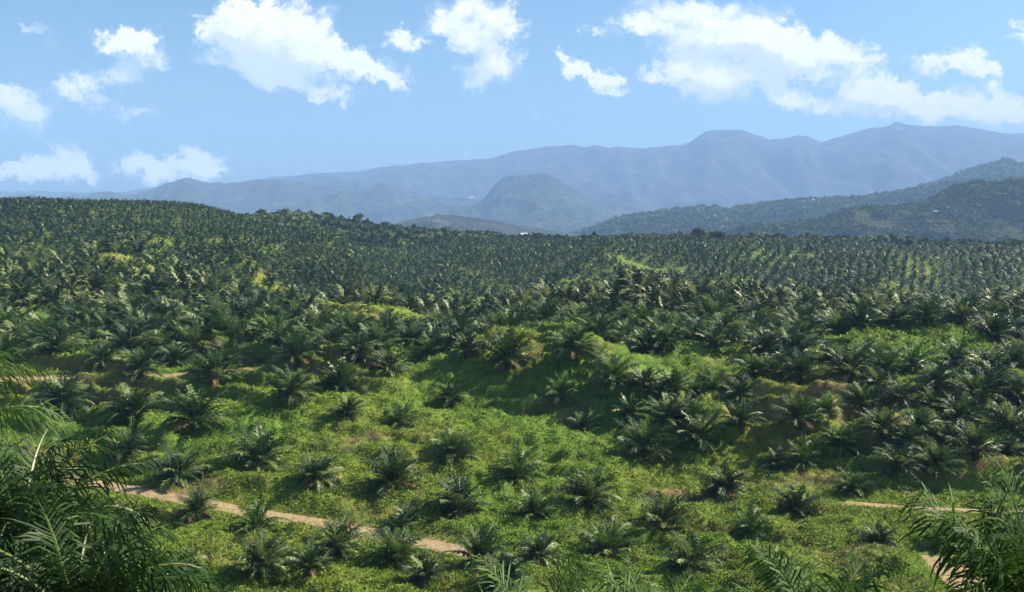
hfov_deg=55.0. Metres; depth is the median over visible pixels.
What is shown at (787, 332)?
oil palm
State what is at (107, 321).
oil palm
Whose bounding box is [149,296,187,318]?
oil palm
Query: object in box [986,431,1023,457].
oil palm
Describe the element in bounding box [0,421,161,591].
oil palm
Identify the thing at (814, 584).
oil palm
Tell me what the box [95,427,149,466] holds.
oil palm
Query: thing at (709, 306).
oil palm
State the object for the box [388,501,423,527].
oil palm
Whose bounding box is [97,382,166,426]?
oil palm
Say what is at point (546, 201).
hill
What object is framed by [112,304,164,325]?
oil palm
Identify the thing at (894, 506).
dirt road
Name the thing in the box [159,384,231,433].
oil palm
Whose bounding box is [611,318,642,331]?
oil palm
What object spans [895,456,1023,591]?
oil palm
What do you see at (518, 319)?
oil palm
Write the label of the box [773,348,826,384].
oil palm
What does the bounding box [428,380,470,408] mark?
oil palm
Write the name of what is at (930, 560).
dirt road
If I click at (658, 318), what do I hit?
oil palm
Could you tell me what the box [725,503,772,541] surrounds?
oil palm
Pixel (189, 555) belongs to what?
oil palm
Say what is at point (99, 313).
oil palm
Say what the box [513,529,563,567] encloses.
oil palm
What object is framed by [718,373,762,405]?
oil palm
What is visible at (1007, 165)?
forest
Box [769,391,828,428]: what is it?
oil palm
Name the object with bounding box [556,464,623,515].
oil palm
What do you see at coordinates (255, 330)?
oil palm
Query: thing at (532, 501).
oil palm
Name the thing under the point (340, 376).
oil palm
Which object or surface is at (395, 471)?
oil palm
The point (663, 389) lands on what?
oil palm
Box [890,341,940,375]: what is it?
oil palm
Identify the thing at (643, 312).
oil palm
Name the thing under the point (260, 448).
oil palm
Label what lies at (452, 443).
oil palm
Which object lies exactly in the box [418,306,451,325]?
oil palm
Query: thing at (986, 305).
oil palm
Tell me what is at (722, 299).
oil palm
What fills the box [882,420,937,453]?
oil palm
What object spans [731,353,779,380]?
oil palm
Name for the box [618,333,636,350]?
oil palm
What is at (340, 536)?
oil palm
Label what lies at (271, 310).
oil palm
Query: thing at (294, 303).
oil palm
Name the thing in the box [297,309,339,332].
oil palm
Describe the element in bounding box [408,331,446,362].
oil palm
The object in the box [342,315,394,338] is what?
oil palm
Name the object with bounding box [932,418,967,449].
oil palm
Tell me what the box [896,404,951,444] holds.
oil palm
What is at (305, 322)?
oil palm
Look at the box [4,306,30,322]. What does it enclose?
oil palm
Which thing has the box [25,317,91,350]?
oil palm
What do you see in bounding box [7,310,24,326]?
oil palm
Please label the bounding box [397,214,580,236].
hill
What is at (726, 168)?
mountain range
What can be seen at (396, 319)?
oil palm
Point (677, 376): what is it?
oil palm
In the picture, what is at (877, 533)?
oil palm
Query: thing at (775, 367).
oil palm
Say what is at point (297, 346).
oil palm
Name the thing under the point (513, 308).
oil palm
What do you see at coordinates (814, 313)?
oil palm
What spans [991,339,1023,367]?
oil palm
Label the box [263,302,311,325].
oil palm
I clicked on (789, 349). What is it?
oil palm
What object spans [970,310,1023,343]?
oil palm
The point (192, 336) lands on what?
oil palm
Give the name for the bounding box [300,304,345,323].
oil palm
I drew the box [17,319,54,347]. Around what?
oil palm
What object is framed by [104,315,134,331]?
oil palm
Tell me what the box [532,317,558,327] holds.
oil palm
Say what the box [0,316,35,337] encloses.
oil palm
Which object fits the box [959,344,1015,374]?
oil palm
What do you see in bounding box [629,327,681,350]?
oil palm
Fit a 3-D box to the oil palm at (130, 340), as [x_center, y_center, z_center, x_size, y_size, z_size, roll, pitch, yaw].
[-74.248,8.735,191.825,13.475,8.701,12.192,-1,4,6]
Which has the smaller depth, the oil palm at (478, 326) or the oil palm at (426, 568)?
the oil palm at (426, 568)
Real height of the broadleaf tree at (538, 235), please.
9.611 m
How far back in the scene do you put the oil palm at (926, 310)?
204.23 m
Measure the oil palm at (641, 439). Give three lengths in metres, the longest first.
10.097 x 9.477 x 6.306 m
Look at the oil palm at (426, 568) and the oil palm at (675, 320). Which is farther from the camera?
the oil palm at (675, 320)
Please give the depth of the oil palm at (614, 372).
153.09 m
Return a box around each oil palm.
[0,299,22,313]
[0,306,21,336]
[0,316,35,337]
[0,331,35,368]
[0,345,75,498]
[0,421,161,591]
[0,480,232,591]
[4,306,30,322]
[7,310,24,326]
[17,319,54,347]
[22,308,73,329]
[23,311,53,325]
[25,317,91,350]
[25,371,97,421]
[28,326,88,357]
[38,295,92,320]
[54,300,94,322]
[57,300,107,324]
[61,315,89,331]
[67,315,101,337]
[75,307,120,324]
[77,323,110,341]
[79,341,122,371]
[85,312,118,331]
[94,321,161,357]
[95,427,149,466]
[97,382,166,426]
[101,290,155,320]
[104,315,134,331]
[105,297,140,315]
[109,303,155,325]
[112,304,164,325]
[112,342,167,381]
[115,310,172,332]
[124,311,170,336]
[139,329,182,355]
[146,445,213,492]
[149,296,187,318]
[150,340,196,367]
[152,302,198,317]
[154,318,226,362]
[156,310,179,328]
[158,314,182,332]
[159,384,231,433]
[159,546,208,580]
[167,313,199,334]
[170,486,218,523]
[174,317,219,338]
[177,296,242,327]
[177,303,204,324]
[180,346,248,386]
[186,304,259,340]
[197,296,265,324]
[205,335,253,365]
[223,315,262,334]
[223,423,297,471]
[224,527,296,581]
[226,294,274,318]
[228,499,291,534]
[232,318,265,339]
[240,311,299,343]
[251,301,284,320]
[257,320,316,357]
[262,364,322,406]
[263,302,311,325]
[269,331,325,366]
[279,315,302,332]
[279,538,333,580]
[285,299,316,317]
[289,451,342,493]
[292,317,331,336]
[294,312,333,332]
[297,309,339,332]
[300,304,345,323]
[307,324,355,354]
[307,512,368,561]
[310,356,371,392]
[313,323,341,337]
[325,312,374,335]
[328,307,370,324]
[329,393,369,418]
[333,329,381,365]
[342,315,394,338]
[343,319,412,359]
[357,444,429,496]
[358,526,434,568]
[362,308,407,323]
[365,346,414,378]
[367,309,406,339]
[374,508,418,536]
[379,400,421,429]
[387,315,423,330]
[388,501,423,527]
[393,319,430,340]
[394,321,431,348]
[399,552,449,587]
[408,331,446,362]
[412,313,449,328]
[414,321,450,347]
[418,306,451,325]
[420,318,447,338]
[423,426,489,465]
[424,472,490,519]
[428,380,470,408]
[431,308,482,337]
[432,319,483,352]
[443,522,513,569]
[444,331,489,360]
[445,548,602,591]
[462,547,538,591]
[465,320,489,336]
[468,312,517,333]
[472,313,490,328]
[472,326,539,371]
[483,308,537,333]
[487,305,525,323]
[487,441,547,485]
[492,302,531,320]
[507,486,564,521]
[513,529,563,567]
[521,297,567,321]
[525,317,537,328]
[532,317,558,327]
[540,370,580,404]
[545,319,599,360]
[549,300,602,329]
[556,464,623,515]
[564,300,600,319]
[566,410,603,432]
[567,513,644,564]
[575,311,620,341]
[579,556,739,591]
[581,349,640,392]
[601,321,635,347]
[607,317,623,326]
[610,305,639,320]
[610,392,652,421]
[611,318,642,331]
[614,415,681,460]
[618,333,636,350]
[620,298,665,328]
[626,326,672,355]
[626,366,667,392]
[627,325,657,338]
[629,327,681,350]
[629,489,697,531]
[637,309,673,329]
[637,318,692,355]
[637,392,692,428]
[640,376,682,401]
[655,314,694,329]
[655,321,688,341]
[656,529,726,579]
[657,366,698,397]
[662,309,685,322]
[667,394,713,426]
[667,410,725,453]
[671,317,716,341]
[672,311,701,320]
[679,311,716,328]
[682,373,717,401]
[686,293,737,319]
[692,367,729,394]
[692,462,752,501]
[694,288,741,318]
[694,323,735,351]
[698,368,718,382]
[701,310,749,343]
[704,312,756,331]
[713,396,767,435]
[715,538,895,591]
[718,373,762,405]
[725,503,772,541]
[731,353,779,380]
[736,297,775,322]
[737,325,790,358]
[739,323,764,333]
[743,310,775,331]
[747,352,795,383]
[750,323,763,332]
[755,445,797,470]
[761,322,797,333]
[766,326,807,342]
[768,345,812,372]
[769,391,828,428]
[771,300,805,317]
[771,482,825,519]
[773,301,818,329]
[773,328,826,361]
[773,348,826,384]
[774,316,808,334]
[779,310,822,335]
[781,434,825,470]
[799,303,828,328]
[802,302,828,319]
[805,338,849,366]
[807,306,867,336]
[809,390,846,420]
[813,422,871,458]
[817,310,851,333]
[818,341,882,383]
[830,465,875,498]
[834,303,855,312]
[836,293,888,317]
[839,339,892,364]
[839,381,891,413]
[841,304,884,328]
[846,519,903,550]
[854,404,910,439]
[856,365,898,392]
[857,346,910,379]
[867,442,926,483]
[869,303,913,328]
[875,377,928,411]
[881,300,917,311]
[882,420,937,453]
[888,304,919,317]
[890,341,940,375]
[895,295,953,328]
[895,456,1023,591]
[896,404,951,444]
[910,438,970,481]
[910,509,976,553]
[912,360,966,391]
[915,384,960,413]
[917,297,949,309]
[925,337,975,367]
[932,291,993,325]
[932,305,955,324]
[932,390,989,427]
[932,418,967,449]
[943,418,1012,460]
[947,370,1006,405]
[948,294,980,316]
[958,359,1023,406]
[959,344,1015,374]
[964,311,1001,330]
[968,312,1011,333]
[970,299,1006,317]
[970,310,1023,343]
[977,398,1023,441]
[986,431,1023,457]
[991,300,1023,315]
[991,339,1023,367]
[996,307,1023,327]
[996,374,1023,405]
[1001,509,1023,532]
[1006,317,1023,338]
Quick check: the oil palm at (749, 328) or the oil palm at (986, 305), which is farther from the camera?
the oil palm at (986, 305)
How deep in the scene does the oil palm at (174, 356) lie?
182.53 m
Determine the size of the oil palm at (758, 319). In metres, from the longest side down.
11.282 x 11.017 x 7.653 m
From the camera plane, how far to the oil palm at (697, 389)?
161.79 m
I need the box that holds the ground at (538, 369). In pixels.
[0,205,1023,591]
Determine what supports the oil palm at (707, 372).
on the ground at (538, 369)
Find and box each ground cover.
[0,247,1023,372]
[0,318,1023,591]
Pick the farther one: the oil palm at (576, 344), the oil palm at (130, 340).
the oil palm at (130, 340)
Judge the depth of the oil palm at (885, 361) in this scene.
168.46 m
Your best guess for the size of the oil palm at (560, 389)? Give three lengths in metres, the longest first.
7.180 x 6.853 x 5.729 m
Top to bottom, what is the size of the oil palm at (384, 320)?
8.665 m
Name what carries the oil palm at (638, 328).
on the ground at (538, 369)
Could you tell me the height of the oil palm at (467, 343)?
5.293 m
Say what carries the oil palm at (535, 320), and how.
on the ground at (538, 369)
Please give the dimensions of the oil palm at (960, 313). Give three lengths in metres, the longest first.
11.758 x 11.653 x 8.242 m
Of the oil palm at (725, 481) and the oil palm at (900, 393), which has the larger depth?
the oil palm at (900, 393)
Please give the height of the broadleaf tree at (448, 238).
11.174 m
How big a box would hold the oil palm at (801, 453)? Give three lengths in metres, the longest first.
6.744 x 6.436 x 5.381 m
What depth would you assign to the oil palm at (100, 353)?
176.58 m
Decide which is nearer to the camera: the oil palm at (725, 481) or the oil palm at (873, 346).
the oil palm at (725, 481)
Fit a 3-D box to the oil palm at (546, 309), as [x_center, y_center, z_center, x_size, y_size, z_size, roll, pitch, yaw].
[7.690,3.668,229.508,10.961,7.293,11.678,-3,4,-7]
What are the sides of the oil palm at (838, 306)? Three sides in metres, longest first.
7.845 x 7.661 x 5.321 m
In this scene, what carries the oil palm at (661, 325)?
on the ground at (538, 369)
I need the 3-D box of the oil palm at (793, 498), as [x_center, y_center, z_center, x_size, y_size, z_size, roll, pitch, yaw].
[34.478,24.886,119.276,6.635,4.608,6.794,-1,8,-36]
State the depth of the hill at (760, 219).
3209.26 m
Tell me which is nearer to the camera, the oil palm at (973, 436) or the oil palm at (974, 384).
the oil palm at (973, 436)
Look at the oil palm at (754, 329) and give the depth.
203.42 m
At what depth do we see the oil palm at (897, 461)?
125.89 m
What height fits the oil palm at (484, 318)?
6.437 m
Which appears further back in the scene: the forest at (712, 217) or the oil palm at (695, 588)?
the forest at (712, 217)
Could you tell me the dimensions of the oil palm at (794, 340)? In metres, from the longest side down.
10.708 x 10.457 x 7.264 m
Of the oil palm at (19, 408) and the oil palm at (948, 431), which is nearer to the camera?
the oil palm at (19, 408)
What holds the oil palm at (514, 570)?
on the ground at (538, 369)
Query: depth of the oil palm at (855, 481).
123.34 m
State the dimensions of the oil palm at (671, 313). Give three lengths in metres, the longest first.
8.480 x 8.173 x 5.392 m
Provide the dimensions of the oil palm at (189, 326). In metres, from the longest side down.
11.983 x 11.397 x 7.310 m
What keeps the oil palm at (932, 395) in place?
on the ground at (538, 369)
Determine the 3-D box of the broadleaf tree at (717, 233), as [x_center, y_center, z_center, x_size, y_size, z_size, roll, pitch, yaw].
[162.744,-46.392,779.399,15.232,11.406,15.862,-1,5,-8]
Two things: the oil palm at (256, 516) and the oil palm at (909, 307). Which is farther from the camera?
the oil palm at (909, 307)
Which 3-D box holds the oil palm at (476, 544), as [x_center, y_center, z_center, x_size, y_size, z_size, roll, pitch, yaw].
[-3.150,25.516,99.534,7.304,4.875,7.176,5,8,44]
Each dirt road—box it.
[0,367,260,380]
[61,477,494,557]
[845,501,1022,512]
[921,555,995,591]
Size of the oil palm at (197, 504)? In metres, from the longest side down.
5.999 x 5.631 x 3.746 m
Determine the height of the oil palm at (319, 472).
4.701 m
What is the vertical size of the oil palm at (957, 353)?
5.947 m
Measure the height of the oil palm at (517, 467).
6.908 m
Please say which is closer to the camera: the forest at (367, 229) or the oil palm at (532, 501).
the oil palm at (532, 501)
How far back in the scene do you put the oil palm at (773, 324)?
199.58 m
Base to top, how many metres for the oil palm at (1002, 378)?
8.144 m
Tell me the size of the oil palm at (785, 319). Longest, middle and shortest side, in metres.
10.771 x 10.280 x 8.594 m
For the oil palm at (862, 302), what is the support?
on the ground at (538, 369)
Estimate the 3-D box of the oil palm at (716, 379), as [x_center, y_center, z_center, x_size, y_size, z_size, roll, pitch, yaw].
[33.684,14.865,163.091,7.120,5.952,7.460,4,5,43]
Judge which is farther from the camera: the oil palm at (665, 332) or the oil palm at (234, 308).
the oil palm at (234, 308)
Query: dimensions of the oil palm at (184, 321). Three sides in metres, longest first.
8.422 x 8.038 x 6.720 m
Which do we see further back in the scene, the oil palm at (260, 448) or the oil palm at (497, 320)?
the oil palm at (497, 320)
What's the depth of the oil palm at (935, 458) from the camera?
127.73 m
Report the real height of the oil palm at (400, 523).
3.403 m
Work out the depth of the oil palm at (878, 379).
159.28 m
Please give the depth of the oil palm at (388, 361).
164.11 m
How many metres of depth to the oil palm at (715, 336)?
178.88 m
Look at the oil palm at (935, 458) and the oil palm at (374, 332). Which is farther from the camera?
the oil palm at (374, 332)
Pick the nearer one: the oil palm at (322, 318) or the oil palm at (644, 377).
the oil palm at (644, 377)
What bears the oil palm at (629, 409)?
on the ground at (538, 369)
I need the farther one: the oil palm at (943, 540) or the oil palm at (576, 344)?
the oil palm at (576, 344)
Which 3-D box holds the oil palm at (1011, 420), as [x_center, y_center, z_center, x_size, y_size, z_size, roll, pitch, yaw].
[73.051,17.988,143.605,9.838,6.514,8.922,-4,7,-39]
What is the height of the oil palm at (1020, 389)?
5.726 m
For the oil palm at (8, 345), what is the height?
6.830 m
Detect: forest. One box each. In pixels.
[238,209,1023,247]
[570,174,1023,235]
[691,177,1023,242]
[887,157,1023,191]
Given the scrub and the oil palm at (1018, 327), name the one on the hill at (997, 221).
the scrub
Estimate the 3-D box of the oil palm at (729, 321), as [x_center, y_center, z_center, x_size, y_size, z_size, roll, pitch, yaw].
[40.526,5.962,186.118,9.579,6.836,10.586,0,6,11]
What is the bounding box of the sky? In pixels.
[0,0,1023,192]
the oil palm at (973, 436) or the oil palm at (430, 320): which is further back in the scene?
the oil palm at (430, 320)
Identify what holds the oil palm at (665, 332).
on the ground at (538, 369)
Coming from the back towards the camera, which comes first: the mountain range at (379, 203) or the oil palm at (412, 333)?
the mountain range at (379, 203)
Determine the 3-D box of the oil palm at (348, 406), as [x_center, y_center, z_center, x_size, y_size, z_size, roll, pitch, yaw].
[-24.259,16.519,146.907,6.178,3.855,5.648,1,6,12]
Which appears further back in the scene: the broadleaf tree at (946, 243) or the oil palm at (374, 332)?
the broadleaf tree at (946, 243)
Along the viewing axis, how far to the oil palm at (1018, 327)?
214.93 m
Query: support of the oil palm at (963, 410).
on the ground at (538, 369)
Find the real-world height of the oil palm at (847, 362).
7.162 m
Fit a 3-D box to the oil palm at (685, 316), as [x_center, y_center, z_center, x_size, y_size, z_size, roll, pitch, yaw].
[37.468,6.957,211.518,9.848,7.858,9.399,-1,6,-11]
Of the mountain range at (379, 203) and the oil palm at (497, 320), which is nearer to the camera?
the oil palm at (497, 320)
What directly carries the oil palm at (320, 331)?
on the ground at (538, 369)
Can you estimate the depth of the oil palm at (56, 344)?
182.35 m
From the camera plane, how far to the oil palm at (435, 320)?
203.72 m
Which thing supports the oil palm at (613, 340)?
on the ground at (538, 369)
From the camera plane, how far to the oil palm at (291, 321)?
202.84 m
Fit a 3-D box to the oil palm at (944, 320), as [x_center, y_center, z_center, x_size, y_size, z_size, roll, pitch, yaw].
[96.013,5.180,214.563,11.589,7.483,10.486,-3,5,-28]
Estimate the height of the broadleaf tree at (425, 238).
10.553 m
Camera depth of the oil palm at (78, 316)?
218.97 m
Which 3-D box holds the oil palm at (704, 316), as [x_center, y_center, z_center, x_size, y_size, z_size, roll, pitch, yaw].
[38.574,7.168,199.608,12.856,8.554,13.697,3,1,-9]
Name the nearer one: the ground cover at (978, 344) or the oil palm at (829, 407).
the oil palm at (829, 407)
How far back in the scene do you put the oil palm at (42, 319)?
214.25 m
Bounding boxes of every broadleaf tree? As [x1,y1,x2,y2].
[255,208,266,212]
[277,208,290,212]
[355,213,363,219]
[420,236,428,241]
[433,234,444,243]
[443,236,454,241]
[530,233,545,238]
[689,227,707,237]
[708,230,727,237]
[902,238,916,247]
[937,240,954,250]
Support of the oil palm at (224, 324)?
on the ground at (538, 369)
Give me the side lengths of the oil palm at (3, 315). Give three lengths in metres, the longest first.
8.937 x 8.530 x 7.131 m
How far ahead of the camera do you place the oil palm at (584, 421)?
146.05 m
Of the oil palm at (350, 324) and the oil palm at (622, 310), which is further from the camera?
the oil palm at (622, 310)
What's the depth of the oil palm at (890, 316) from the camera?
206.33 m
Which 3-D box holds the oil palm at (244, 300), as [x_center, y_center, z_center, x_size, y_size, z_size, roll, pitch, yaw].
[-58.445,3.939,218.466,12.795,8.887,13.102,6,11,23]
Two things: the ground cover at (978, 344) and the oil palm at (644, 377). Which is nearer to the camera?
the oil palm at (644, 377)
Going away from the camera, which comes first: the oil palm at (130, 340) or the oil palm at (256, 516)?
the oil palm at (256, 516)
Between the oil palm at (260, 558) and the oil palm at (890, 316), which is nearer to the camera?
the oil palm at (260, 558)
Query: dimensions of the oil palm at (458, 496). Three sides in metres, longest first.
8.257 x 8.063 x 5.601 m
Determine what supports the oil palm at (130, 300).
on the ground at (538, 369)
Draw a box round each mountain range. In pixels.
[0,122,1023,214]
[9,178,479,224]
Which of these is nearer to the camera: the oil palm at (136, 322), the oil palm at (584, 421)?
the oil palm at (584, 421)
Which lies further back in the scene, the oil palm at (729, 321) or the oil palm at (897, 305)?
the oil palm at (897, 305)
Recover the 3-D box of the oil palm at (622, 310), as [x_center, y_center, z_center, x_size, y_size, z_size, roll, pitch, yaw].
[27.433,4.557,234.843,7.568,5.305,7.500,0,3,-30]
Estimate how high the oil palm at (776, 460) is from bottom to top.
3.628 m
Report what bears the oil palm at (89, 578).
on the ground at (538, 369)
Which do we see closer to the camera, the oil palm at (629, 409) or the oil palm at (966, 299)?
the oil palm at (629, 409)
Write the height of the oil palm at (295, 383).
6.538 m
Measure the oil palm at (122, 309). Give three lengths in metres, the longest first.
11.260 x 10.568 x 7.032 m
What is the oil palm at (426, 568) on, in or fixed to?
on the ground at (538, 369)
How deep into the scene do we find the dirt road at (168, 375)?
173.00 m
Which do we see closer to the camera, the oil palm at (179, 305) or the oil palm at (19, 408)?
the oil palm at (19, 408)
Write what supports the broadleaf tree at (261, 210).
on the ground at (538, 369)
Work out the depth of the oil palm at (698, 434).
137.15 m
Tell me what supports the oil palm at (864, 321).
on the ground at (538, 369)
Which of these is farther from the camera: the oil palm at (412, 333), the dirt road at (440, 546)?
the oil palm at (412, 333)
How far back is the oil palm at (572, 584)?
25.28 m
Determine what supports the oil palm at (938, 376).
on the ground at (538, 369)
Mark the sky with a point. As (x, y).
(96, 95)
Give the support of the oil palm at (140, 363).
on the ground at (538, 369)
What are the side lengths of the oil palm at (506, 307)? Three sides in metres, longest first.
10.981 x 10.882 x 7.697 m
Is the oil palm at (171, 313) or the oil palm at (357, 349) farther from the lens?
the oil palm at (171, 313)
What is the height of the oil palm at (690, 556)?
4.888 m
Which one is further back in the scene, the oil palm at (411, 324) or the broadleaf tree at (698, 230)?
the broadleaf tree at (698, 230)
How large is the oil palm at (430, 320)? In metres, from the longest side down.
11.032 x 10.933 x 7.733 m
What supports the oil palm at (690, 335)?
on the ground at (538, 369)
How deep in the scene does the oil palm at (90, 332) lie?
203.22 m
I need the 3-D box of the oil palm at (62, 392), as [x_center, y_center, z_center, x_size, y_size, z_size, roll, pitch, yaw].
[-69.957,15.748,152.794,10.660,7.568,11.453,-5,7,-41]
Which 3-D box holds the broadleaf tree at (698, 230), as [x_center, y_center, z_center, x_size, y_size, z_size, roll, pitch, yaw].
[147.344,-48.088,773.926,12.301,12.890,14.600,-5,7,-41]
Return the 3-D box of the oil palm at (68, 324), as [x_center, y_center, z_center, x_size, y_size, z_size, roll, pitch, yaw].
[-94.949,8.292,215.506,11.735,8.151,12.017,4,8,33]
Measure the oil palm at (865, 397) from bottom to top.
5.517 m
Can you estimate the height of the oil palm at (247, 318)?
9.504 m
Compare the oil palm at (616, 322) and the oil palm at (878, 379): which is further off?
the oil palm at (616, 322)
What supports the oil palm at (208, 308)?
on the ground at (538, 369)
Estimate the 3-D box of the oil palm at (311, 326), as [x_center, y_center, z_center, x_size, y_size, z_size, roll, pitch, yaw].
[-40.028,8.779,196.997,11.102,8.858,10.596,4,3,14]
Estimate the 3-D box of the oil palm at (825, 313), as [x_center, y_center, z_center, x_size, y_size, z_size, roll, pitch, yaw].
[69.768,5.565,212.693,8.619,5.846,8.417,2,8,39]
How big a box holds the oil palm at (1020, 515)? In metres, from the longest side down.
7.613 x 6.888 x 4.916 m
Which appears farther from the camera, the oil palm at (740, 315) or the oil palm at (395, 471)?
the oil palm at (740, 315)
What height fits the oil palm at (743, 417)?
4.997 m
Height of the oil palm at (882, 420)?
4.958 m
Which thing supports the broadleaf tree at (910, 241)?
on the ground at (538, 369)
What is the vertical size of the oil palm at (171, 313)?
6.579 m
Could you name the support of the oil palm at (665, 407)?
on the ground at (538, 369)
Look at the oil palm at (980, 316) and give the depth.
207.91 m
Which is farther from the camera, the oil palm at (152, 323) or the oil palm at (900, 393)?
the oil palm at (152, 323)
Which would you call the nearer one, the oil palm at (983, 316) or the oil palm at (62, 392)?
the oil palm at (62, 392)
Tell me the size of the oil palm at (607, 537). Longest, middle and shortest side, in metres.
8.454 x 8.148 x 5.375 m
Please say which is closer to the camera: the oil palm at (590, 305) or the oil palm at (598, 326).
the oil palm at (598, 326)
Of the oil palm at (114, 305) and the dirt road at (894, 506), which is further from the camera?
the oil palm at (114, 305)
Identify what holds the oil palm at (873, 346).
on the ground at (538, 369)
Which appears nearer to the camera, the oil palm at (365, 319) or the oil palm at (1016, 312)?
the oil palm at (365, 319)
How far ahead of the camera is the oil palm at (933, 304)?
225.89 m
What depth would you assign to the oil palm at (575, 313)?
182.45 m
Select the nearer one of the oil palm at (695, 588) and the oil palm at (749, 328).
the oil palm at (695, 588)
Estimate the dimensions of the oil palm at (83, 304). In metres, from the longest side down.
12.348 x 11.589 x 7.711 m
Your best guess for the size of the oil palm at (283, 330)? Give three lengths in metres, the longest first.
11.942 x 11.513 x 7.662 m
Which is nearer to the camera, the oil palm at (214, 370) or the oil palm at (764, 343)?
the oil palm at (214, 370)
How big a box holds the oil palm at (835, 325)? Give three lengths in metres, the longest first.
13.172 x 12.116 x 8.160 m
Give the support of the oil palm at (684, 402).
on the ground at (538, 369)
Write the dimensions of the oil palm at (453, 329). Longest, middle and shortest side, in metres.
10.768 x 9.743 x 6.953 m
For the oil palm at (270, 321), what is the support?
on the ground at (538, 369)
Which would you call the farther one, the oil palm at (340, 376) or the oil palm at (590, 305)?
the oil palm at (590, 305)
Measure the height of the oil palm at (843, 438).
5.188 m
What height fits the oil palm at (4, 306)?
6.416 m
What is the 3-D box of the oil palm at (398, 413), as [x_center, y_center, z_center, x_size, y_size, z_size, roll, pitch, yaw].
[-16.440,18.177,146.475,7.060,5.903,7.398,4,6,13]
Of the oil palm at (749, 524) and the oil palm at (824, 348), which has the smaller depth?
the oil palm at (749, 524)
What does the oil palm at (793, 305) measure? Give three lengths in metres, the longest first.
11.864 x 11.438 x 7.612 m
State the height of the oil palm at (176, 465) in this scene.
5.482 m
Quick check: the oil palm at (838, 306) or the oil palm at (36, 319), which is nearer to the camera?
the oil palm at (36, 319)
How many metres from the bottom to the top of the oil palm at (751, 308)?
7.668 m
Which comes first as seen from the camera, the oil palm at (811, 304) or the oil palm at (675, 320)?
the oil palm at (675, 320)
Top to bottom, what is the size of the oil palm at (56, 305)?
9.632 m
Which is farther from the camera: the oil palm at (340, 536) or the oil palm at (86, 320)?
the oil palm at (86, 320)
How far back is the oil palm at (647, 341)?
177.31 m
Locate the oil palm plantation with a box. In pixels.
[0,195,1023,350]
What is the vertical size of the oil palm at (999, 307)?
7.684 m
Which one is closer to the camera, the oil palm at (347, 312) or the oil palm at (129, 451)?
the oil palm at (129, 451)
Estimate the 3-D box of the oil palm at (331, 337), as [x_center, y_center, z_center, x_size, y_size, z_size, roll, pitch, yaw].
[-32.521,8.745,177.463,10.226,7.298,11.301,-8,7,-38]
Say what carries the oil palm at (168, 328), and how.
on the ground at (538, 369)
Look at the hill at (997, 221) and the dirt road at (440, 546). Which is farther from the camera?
the hill at (997, 221)
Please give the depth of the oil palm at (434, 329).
190.97 m
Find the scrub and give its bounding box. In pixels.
[852,208,1023,239]
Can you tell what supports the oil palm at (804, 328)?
on the ground at (538, 369)
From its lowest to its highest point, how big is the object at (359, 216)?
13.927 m
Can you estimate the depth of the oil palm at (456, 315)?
202.88 m
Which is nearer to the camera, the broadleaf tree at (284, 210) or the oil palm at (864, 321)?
the oil palm at (864, 321)
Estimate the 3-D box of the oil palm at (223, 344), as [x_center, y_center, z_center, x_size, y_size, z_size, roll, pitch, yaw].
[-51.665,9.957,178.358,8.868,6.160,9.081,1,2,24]
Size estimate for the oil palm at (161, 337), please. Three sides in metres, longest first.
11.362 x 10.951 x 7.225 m
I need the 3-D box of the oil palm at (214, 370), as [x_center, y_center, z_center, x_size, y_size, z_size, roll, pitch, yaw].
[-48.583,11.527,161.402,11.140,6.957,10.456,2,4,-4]
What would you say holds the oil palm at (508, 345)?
on the ground at (538, 369)
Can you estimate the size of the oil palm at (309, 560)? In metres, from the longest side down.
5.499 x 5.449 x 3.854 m
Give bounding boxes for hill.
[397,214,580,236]
[466,174,619,231]
[571,183,952,234]
[778,184,1023,239]
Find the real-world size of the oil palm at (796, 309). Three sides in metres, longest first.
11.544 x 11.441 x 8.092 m
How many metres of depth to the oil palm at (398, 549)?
100.83 m
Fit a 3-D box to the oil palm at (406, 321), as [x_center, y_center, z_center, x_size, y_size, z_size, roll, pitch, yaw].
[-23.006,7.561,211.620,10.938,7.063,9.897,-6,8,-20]
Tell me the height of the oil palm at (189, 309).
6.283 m

